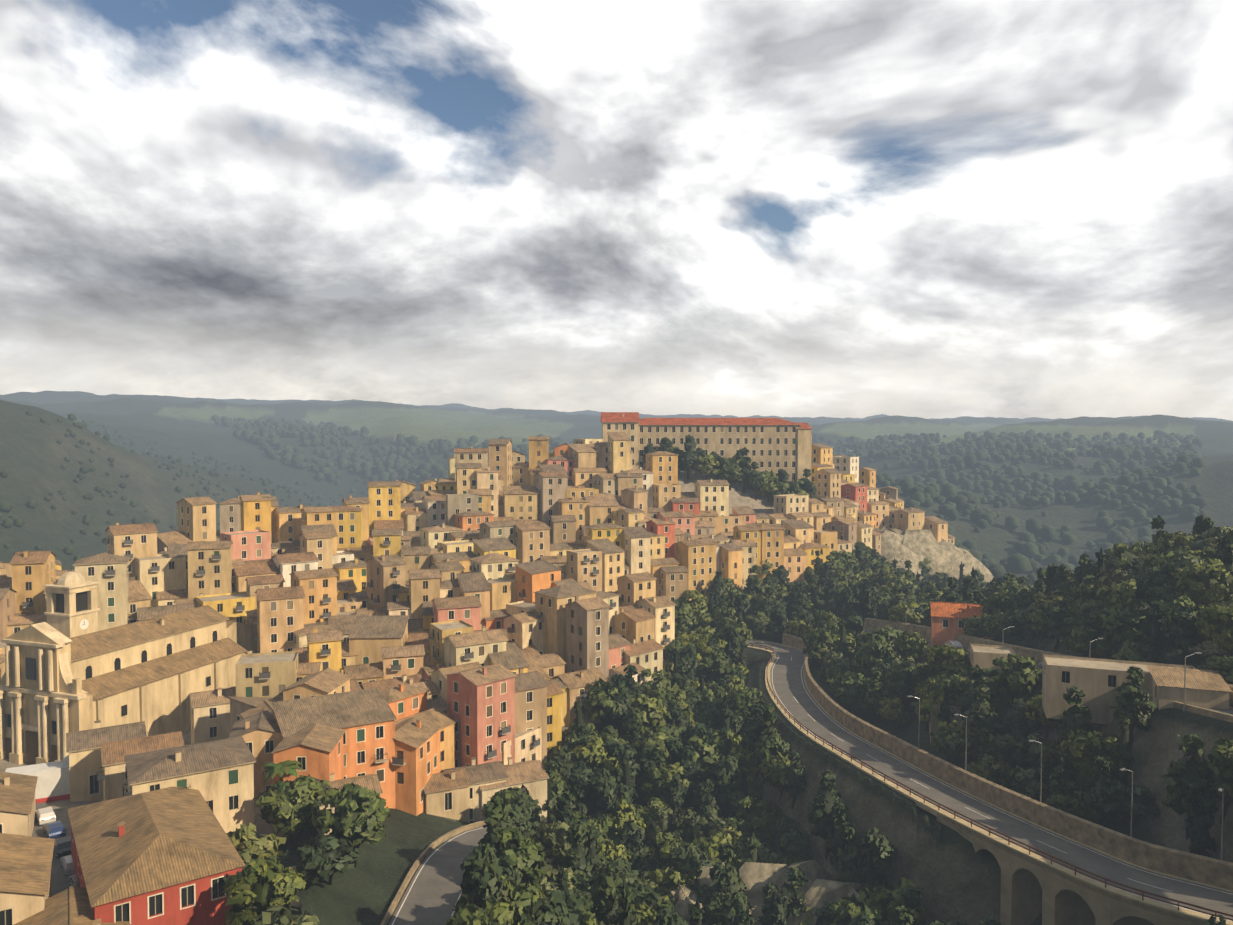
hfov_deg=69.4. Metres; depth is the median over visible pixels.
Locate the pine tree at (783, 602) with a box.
[776,598,787,612]
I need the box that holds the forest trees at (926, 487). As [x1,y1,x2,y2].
[0,411,1214,602]
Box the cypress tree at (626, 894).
[616,876,635,924]
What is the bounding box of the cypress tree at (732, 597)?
[728,590,735,622]
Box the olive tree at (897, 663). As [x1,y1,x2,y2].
[885,651,919,669]
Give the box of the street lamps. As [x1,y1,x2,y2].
[907,609,1223,859]
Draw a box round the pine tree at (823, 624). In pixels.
[818,620,827,630]
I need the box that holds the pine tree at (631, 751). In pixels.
[622,743,642,777]
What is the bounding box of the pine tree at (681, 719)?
[672,707,689,742]
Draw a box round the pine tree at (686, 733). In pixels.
[684,727,692,737]
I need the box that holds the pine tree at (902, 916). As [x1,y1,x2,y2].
[893,905,914,924]
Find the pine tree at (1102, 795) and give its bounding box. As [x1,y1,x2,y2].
[1083,755,1130,828]
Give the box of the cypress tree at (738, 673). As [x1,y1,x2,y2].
[735,671,741,684]
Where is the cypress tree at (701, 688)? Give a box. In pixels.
[697,671,704,692]
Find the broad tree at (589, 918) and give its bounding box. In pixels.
[579,910,613,924]
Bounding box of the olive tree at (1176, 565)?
[1155,555,1199,585]
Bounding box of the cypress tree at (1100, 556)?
[1093,547,1105,586]
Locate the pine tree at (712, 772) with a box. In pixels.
[704,761,719,804]
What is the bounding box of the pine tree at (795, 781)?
[783,750,806,809]
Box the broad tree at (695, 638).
[680,633,707,656]
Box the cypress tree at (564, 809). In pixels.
[555,793,572,830]
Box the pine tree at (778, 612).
[770,604,787,642]
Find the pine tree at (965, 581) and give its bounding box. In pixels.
[961,574,974,589]
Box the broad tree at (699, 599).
[676,590,708,625]
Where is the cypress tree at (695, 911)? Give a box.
[688,897,704,924]
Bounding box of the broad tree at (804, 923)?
[798,920,813,924]
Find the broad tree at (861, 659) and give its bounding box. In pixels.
[852,643,896,676]
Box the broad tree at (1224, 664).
[1206,654,1232,681]
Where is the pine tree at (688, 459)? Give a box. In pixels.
[680,442,695,479]
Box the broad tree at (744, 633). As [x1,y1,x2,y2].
[719,620,752,649]
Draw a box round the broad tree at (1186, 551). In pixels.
[1175,545,1205,557]
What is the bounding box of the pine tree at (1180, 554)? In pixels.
[1170,550,1185,558]
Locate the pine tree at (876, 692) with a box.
[861,667,890,723]
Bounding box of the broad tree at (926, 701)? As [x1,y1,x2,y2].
[915,687,952,722]
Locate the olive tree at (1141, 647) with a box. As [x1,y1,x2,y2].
[1113,639,1148,657]
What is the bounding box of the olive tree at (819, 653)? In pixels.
[807,642,839,663]
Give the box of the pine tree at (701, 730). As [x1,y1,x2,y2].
[682,723,714,749]
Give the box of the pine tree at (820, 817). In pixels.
[806,768,842,858]
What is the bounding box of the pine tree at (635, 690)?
[623,664,644,698]
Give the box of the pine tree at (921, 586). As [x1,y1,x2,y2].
[916,582,924,595]
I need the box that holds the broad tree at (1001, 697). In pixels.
[959,668,1019,709]
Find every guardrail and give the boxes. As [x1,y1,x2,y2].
[749,643,1232,916]
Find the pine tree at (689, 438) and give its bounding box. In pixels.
[684,434,697,459]
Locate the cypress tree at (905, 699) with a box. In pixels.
[900,669,911,711]
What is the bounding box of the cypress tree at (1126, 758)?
[1112,710,1134,785]
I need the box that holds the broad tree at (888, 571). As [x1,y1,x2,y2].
[882,566,893,576]
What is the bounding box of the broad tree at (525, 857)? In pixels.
[467,825,550,883]
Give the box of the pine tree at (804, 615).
[796,597,813,629]
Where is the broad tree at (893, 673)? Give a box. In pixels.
[883,666,915,692]
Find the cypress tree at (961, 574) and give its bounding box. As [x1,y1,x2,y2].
[958,561,964,582]
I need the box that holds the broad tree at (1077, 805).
[1042,781,1099,817]
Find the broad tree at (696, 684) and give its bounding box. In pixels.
[690,679,713,690]
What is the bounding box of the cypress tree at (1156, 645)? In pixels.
[1145,603,1165,663]
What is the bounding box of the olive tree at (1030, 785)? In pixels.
[1009,765,1047,797]
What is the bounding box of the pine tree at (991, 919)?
[980,915,1001,924]
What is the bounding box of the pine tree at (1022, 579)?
[1017,576,1026,584]
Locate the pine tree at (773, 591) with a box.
[766,587,781,617]
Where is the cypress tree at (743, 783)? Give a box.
[737,762,748,797]
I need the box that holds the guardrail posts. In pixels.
[752,643,1216,920]
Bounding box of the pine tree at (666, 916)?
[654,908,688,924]
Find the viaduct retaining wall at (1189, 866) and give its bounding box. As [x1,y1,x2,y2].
[782,633,1232,889]
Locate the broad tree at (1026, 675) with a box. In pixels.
[986,653,1042,703]
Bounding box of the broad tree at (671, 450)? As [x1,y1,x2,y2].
[667,447,684,463]
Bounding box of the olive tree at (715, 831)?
[704,818,742,843]
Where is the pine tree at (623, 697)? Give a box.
[602,673,633,734]
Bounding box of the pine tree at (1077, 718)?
[1055,684,1093,771]
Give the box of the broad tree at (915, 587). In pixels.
[909,581,919,589]
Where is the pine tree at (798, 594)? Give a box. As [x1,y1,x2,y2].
[788,582,809,611]
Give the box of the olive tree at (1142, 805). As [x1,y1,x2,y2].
[1116,782,1158,825]
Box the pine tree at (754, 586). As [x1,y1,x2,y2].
[743,564,765,613]
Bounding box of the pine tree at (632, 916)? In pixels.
[612,907,635,924]
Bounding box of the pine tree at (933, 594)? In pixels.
[925,589,941,623]
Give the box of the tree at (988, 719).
[970,705,1011,744]
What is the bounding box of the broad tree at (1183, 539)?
[1155,531,1198,551]
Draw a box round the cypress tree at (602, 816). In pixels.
[598,811,606,847]
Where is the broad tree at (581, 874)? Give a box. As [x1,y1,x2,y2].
[567,871,596,909]
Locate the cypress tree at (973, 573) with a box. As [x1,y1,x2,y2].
[970,567,977,589]
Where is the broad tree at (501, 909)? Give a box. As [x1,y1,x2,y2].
[445,896,514,924]
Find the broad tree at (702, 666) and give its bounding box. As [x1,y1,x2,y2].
[696,652,707,673]
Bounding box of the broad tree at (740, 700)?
[719,687,765,723]
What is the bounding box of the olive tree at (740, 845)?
[734,840,761,862]
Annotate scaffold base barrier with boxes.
[35,794,69,802]
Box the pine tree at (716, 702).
[710,686,724,723]
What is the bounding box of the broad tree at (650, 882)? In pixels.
[634,878,660,905]
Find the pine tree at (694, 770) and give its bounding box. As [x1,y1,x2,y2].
[677,745,704,800]
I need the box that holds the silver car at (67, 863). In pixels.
[60,855,73,875]
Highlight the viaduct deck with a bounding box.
[937,813,1202,924]
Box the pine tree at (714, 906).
[705,891,727,924]
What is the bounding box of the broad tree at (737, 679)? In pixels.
[714,675,750,699]
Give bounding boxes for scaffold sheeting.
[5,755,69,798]
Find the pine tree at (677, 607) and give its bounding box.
[672,599,680,609]
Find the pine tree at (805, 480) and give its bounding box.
[800,469,815,492]
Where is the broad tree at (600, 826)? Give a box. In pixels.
[569,810,611,848]
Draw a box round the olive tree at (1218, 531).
[1197,525,1232,541]
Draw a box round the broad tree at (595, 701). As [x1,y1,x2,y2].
[583,677,625,731]
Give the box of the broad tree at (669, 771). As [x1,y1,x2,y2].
[648,762,695,796]
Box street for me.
[32,802,72,895]
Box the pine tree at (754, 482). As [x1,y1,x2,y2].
[745,461,764,500]
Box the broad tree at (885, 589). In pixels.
[878,585,903,595]
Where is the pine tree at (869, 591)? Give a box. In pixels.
[856,578,878,617]
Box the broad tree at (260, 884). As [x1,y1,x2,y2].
[222,856,305,924]
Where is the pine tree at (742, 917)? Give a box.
[726,909,753,924]
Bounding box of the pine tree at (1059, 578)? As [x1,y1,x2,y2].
[1047,563,1069,591]
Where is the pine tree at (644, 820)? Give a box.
[615,806,646,822]
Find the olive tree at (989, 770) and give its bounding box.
[966,754,1012,786]
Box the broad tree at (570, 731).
[562,723,597,740]
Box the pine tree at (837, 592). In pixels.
[834,589,840,615]
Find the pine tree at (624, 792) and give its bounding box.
[613,784,633,811]
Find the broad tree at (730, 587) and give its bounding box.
[707,577,735,600]
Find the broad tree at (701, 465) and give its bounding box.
[692,455,720,479]
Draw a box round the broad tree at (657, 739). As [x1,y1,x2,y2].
[629,731,668,766]
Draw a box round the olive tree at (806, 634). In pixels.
[802,629,827,640]
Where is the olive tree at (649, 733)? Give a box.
[639,730,653,740]
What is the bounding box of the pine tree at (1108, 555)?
[1095,549,1113,570]
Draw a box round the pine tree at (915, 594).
[902,586,918,596]
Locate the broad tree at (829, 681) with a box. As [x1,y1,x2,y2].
[826,678,843,699]
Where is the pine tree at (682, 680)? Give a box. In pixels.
[670,657,696,692]
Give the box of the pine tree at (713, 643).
[703,637,719,656]
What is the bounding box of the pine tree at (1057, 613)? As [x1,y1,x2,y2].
[1044,601,1069,650]
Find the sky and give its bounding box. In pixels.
[0,0,1232,420]
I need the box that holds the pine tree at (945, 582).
[942,574,950,589]
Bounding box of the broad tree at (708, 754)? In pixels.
[676,735,724,778]
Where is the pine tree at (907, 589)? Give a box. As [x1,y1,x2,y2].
[903,585,913,601]
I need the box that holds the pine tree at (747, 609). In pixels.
[741,594,751,616]
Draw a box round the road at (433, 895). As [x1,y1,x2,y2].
[388,827,487,924]
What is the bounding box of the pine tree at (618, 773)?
[610,762,635,790]
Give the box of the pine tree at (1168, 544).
[1160,538,1174,554]
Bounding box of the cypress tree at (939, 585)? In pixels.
[936,582,942,591]
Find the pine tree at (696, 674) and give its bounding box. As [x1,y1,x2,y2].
[692,667,698,679]
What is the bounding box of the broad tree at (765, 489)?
[753,481,780,502]
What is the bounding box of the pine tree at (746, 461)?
[740,447,751,492]
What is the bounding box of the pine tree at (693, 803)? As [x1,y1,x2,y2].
[688,781,716,810]
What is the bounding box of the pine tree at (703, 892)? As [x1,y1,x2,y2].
[695,884,710,902]
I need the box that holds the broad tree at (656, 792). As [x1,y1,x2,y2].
[637,768,679,802]
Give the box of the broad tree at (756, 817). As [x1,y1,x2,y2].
[730,792,781,843]
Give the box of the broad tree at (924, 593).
[918,589,942,596]
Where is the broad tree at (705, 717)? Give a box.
[691,705,723,730]
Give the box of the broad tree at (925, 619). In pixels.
[923,614,930,626]
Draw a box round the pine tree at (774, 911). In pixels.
[760,892,788,924]
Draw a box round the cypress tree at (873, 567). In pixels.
[870,564,876,571]
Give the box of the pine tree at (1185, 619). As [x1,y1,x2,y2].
[1172,605,1203,664]
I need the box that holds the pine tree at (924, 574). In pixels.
[921,568,928,581]
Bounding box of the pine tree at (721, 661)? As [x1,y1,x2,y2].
[709,647,730,684]
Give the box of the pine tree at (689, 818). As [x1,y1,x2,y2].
[672,807,700,843]
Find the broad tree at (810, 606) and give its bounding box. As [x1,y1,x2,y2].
[794,600,813,612]
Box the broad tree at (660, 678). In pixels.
[641,668,670,694]
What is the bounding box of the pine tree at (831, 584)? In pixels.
[824,570,836,598]
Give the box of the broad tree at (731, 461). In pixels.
[724,456,743,472]
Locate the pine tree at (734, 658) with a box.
[729,645,740,664]
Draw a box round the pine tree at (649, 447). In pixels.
[643,442,655,459]
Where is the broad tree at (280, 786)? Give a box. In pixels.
[265,775,323,833]
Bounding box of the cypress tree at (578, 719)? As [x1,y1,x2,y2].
[573,699,584,739]
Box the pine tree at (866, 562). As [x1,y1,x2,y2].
[861,558,870,571]
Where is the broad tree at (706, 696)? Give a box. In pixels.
[693,687,714,710]
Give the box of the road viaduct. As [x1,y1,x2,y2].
[747,640,1232,918]
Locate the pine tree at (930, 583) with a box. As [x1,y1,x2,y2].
[924,580,936,593]
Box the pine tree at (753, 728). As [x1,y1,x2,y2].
[742,704,764,763]
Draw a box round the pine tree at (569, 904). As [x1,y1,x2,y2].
[545,890,583,924]
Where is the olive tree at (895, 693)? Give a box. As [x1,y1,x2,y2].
[885,678,914,699]
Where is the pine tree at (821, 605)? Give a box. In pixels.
[816,600,826,615]
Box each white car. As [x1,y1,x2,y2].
[35,806,55,824]
[945,640,963,647]
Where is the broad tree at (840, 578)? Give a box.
[833,572,849,581]
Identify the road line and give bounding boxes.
[392,827,483,924]
[752,640,1232,894]
[772,653,1232,921]
[782,649,1172,891]
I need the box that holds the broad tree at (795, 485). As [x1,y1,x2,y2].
[787,479,807,493]
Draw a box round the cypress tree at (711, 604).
[707,589,714,621]
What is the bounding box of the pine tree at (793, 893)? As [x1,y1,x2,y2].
[778,867,808,919]
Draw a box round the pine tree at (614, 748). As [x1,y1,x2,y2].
[604,740,623,771]
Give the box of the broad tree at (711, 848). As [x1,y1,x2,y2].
[692,831,742,867]
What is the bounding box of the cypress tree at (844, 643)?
[837,619,850,657]
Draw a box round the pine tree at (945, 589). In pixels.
[942,585,948,592]
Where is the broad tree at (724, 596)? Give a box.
[719,592,745,608]
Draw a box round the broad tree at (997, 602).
[979,589,1024,614]
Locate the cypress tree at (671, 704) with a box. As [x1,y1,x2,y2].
[667,700,676,725]
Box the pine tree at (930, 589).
[925,586,935,602]
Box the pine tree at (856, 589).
[852,581,862,598]
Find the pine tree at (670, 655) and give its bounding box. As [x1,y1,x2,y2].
[667,649,680,659]
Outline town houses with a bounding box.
[0,412,1231,924]
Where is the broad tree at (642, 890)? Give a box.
[626,882,673,910]
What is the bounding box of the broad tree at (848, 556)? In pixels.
[829,549,857,566]
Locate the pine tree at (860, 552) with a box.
[854,541,866,561]
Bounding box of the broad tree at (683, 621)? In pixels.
[675,603,698,636]
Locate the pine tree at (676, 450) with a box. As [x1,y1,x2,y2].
[672,447,681,471]
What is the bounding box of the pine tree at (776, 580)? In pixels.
[763,577,778,591]
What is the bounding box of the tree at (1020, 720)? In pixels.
[1006,698,1043,735]
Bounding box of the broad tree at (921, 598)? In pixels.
[915,595,930,603]
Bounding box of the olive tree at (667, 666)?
[663,658,682,679]
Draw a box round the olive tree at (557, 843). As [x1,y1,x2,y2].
[532,820,584,863]
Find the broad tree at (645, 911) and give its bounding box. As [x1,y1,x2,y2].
[616,900,660,924]
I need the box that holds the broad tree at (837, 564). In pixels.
[814,555,845,575]
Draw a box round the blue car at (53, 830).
[43,820,65,838]
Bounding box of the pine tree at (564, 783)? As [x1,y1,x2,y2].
[555,773,576,811]
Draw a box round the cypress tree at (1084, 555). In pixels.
[1080,551,1088,558]
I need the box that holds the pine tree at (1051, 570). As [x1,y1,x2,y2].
[1043,563,1065,590]
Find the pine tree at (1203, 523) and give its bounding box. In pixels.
[1191,514,1217,538]
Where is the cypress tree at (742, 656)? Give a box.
[737,640,746,665]
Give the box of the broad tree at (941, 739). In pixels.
[929,720,975,761]
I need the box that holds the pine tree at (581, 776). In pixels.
[568,759,597,815]
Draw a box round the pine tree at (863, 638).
[854,631,871,655]
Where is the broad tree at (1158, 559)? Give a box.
[1138,551,1185,589]
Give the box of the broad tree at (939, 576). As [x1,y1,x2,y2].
[930,572,948,586]
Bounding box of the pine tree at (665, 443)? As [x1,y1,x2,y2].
[658,437,673,450]
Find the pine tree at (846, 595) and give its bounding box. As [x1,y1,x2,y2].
[839,586,854,615]
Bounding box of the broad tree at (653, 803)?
[636,797,669,820]
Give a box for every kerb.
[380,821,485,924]
[746,646,1232,924]
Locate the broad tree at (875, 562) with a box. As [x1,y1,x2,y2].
[858,557,880,574]
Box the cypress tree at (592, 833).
[586,822,599,875]
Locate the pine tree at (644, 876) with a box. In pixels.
[637,871,656,885]
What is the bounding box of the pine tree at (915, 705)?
[911,697,927,730]
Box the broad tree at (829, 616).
[812,610,841,629]
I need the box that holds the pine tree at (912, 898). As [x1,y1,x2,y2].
[886,886,923,924]
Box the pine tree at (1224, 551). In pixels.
[1214,530,1232,600]
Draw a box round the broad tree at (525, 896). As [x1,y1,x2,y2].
[472,881,562,924]
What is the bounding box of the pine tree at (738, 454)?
[735,449,743,483]
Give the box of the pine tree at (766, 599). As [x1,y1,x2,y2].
[758,597,774,611]
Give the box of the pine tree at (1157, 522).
[1144,515,1167,551]
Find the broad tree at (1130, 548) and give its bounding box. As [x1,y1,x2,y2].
[1110,541,1143,552]
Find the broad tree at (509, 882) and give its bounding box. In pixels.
[452,874,521,911]
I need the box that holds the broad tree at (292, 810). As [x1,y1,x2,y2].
[253,775,333,841]
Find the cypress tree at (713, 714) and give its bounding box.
[711,711,716,727]
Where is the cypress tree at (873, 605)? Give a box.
[870,598,876,618]
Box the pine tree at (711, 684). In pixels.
[705,679,718,693]
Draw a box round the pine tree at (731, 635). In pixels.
[721,624,739,660]
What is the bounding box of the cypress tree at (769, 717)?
[761,703,777,737]
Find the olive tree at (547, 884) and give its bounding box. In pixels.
[520,858,586,892]
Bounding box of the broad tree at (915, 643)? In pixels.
[893,631,927,658]
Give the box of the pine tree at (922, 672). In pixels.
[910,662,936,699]
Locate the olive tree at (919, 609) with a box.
[914,606,928,625]
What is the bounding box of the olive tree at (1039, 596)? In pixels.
[1029,590,1070,609]
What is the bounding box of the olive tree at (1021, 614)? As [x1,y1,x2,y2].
[1010,606,1048,639]
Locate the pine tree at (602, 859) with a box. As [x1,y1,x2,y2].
[596,854,605,873]
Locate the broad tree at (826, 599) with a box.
[817,584,830,602]
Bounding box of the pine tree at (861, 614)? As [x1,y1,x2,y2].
[857,602,868,625]
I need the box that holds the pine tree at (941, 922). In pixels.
[930,920,950,924]
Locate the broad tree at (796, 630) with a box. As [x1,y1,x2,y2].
[785,620,810,637]
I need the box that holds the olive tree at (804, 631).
[799,629,808,637]
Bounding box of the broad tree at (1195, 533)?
[1176,532,1207,543]
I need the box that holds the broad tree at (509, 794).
[481,784,545,825]
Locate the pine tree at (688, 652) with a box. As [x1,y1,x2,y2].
[679,643,698,680]
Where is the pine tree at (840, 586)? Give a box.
[831,584,844,617]
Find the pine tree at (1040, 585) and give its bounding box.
[1028,567,1052,603]
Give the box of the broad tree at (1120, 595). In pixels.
[1094,579,1153,610]
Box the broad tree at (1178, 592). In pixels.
[1172,588,1216,607]
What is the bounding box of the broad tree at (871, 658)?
[856,634,902,675]
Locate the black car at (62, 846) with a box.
[54,836,70,857]
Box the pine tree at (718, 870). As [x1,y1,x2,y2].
[701,859,732,923]
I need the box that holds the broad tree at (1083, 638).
[1061,625,1113,657]
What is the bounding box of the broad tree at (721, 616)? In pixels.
[711,606,737,627]
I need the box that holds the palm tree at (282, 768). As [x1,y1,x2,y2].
[262,760,302,782]
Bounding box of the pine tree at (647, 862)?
[635,853,662,886]
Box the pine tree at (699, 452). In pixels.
[695,447,706,457]
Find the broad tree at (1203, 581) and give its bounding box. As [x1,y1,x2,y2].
[1170,557,1232,603]
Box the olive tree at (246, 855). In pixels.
[238,848,264,869]
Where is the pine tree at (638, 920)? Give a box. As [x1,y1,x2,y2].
[617,898,641,924]
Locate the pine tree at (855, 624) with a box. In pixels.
[845,610,864,637]
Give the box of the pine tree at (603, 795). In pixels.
[589,767,616,818]
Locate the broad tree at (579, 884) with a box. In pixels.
[556,874,596,911]
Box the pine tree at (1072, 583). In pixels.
[1056,569,1078,596]
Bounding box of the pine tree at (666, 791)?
[661,779,687,811]
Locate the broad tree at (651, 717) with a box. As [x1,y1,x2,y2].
[621,694,666,734]
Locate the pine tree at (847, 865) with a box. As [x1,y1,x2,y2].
[833,821,866,882]
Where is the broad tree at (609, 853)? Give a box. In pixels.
[596,838,631,865]
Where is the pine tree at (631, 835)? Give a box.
[613,819,648,868]
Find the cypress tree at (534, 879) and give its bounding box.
[526,869,541,888]
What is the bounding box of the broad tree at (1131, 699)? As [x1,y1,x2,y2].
[1111,666,1156,745]
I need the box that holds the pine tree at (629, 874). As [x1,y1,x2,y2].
[611,858,640,885]
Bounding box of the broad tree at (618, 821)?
[606,799,646,845]
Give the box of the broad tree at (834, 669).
[823,659,864,680]
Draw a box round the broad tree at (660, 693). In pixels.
[646,686,682,725]
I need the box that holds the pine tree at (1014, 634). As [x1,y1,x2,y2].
[1002,611,1024,644]
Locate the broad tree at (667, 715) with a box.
[639,695,671,723]
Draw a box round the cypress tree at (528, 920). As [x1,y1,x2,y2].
[519,910,537,924]
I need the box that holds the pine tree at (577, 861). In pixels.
[556,818,597,883]
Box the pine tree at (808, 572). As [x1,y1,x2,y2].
[803,566,815,585]
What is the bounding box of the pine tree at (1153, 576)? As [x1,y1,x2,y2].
[1142,567,1167,607]
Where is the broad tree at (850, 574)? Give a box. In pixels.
[835,568,861,586]
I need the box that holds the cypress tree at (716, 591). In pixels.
[712,575,720,608]
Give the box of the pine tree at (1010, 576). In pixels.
[1002,572,1022,586]
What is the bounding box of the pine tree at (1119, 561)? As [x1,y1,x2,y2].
[1105,545,1131,572]
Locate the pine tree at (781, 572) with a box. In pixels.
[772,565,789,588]
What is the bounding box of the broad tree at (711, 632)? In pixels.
[689,625,721,638]
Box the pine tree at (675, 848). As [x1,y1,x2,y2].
[667,845,679,865]
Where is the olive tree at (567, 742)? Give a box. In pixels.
[547,734,579,757]
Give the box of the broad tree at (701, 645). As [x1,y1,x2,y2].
[694,633,726,657]
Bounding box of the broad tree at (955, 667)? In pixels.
[938,658,971,691]
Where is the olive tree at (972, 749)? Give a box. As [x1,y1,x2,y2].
[944,731,979,762]
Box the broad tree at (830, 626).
[826,620,839,631]
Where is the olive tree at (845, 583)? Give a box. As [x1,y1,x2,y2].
[836,579,849,585]
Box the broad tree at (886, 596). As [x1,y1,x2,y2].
[877,592,890,604]
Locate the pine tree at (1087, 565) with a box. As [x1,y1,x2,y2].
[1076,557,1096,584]
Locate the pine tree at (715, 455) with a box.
[709,451,719,475]
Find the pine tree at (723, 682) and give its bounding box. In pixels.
[719,674,734,686]
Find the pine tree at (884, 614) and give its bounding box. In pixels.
[877,608,888,619]
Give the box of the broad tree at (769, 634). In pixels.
[762,620,775,641]
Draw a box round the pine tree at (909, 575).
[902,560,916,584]
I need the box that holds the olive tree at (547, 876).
[541,867,561,880]
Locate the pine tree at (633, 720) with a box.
[622,707,642,758]
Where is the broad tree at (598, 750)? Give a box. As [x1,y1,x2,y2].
[569,735,618,784]
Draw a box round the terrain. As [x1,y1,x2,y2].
[0,391,1232,924]
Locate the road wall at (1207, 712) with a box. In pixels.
[867,632,1232,722]
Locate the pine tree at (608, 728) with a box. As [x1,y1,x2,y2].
[601,725,619,736]
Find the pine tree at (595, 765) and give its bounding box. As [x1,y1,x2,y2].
[590,760,601,775]
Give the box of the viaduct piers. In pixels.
[938,821,1179,924]
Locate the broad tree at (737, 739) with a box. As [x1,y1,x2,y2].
[718,731,751,758]
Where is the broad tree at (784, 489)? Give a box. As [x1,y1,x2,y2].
[766,481,795,501]
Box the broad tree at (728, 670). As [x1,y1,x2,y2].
[713,665,747,685]
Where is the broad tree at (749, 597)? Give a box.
[746,594,753,608]
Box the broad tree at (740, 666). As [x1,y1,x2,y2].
[711,662,749,675]
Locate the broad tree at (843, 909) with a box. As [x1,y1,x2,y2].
[824,883,887,924]
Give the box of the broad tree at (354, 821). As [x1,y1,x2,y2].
[311,782,390,866]
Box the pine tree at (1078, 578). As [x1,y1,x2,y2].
[1072,566,1082,586]
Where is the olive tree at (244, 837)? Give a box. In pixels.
[226,823,285,859]
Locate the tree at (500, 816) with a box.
[483,796,519,853]
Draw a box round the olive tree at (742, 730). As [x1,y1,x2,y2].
[717,722,744,733]
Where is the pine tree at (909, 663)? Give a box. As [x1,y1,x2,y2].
[901,658,915,667]
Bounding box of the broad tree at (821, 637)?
[802,627,832,666]
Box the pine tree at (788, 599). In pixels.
[782,594,795,619]
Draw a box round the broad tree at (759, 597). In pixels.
[752,592,776,613]
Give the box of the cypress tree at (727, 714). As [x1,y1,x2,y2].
[719,703,732,740]
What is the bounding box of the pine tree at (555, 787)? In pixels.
[542,759,564,820]
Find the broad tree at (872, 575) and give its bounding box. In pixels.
[859,569,877,582]
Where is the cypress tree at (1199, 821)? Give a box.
[1183,777,1217,857]
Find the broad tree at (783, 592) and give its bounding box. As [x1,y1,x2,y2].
[774,584,790,598]
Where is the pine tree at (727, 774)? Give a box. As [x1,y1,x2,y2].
[713,754,739,813]
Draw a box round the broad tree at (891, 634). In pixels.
[865,626,906,651]
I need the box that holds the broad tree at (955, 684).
[924,674,973,716]
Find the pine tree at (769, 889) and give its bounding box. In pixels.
[758,880,778,921]
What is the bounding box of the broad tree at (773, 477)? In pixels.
[762,470,778,482]
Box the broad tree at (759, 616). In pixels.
[744,611,770,636]
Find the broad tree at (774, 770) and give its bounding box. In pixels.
[751,751,795,798]
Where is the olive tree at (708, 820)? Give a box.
[686,808,737,838]
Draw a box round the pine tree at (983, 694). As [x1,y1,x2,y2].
[961,683,992,736]
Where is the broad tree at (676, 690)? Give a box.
[656,682,689,709]
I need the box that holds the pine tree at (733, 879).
[717,842,751,908]
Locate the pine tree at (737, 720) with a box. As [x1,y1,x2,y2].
[729,708,744,735]
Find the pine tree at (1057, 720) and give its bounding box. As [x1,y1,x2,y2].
[1049,718,1061,724]
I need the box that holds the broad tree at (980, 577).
[974,569,985,585]
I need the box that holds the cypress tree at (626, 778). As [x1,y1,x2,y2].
[618,747,637,807]
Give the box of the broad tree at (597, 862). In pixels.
[569,829,601,867]
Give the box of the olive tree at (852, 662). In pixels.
[840,658,870,681]
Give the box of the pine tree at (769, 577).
[762,573,776,596]
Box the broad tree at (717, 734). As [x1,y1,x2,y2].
[710,727,732,741]
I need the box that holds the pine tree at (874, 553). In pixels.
[870,549,882,564]
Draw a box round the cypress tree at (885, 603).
[881,600,888,609]
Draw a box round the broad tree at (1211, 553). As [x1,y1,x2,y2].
[1200,547,1222,562]
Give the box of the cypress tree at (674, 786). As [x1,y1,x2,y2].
[668,773,680,830]
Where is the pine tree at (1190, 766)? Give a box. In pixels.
[1160,732,1215,839]
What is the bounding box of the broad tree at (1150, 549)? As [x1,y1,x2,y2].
[1130,542,1157,556]
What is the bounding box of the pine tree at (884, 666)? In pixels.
[872,662,890,688]
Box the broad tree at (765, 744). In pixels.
[753,732,790,765]
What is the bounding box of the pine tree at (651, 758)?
[638,745,664,790]
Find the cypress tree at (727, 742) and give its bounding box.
[724,734,731,757]
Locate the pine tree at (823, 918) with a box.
[814,901,837,924]
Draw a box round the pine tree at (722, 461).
[714,456,726,479]
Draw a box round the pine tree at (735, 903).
[720,889,749,924]
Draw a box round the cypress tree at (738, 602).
[733,593,744,623]
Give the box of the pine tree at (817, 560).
[813,550,822,572]
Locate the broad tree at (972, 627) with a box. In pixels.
[962,612,992,637]
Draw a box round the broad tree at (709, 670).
[699,656,713,678]
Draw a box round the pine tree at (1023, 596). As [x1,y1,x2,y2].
[1013,589,1031,608]
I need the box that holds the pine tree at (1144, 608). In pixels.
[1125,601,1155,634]
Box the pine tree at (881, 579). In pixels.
[877,569,887,586]
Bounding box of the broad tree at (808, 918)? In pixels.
[800,899,831,922]
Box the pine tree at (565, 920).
[558,911,579,924]
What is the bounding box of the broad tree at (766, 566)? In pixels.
[760,563,772,573]
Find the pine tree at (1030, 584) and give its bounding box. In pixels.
[1026,581,1033,587]
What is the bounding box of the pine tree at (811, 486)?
[807,482,815,497]
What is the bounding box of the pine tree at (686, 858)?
[670,841,703,890]
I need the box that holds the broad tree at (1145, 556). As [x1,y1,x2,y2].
[1138,553,1154,564]
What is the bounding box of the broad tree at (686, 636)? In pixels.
[676,631,693,641]
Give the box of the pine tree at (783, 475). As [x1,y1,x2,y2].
[777,469,788,483]
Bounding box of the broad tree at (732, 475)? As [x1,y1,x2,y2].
[719,463,743,490]
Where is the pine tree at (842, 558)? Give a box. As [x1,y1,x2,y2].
[834,554,845,565]
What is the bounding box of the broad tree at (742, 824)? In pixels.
[708,814,755,850]
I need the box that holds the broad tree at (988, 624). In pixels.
[979,612,1005,640]

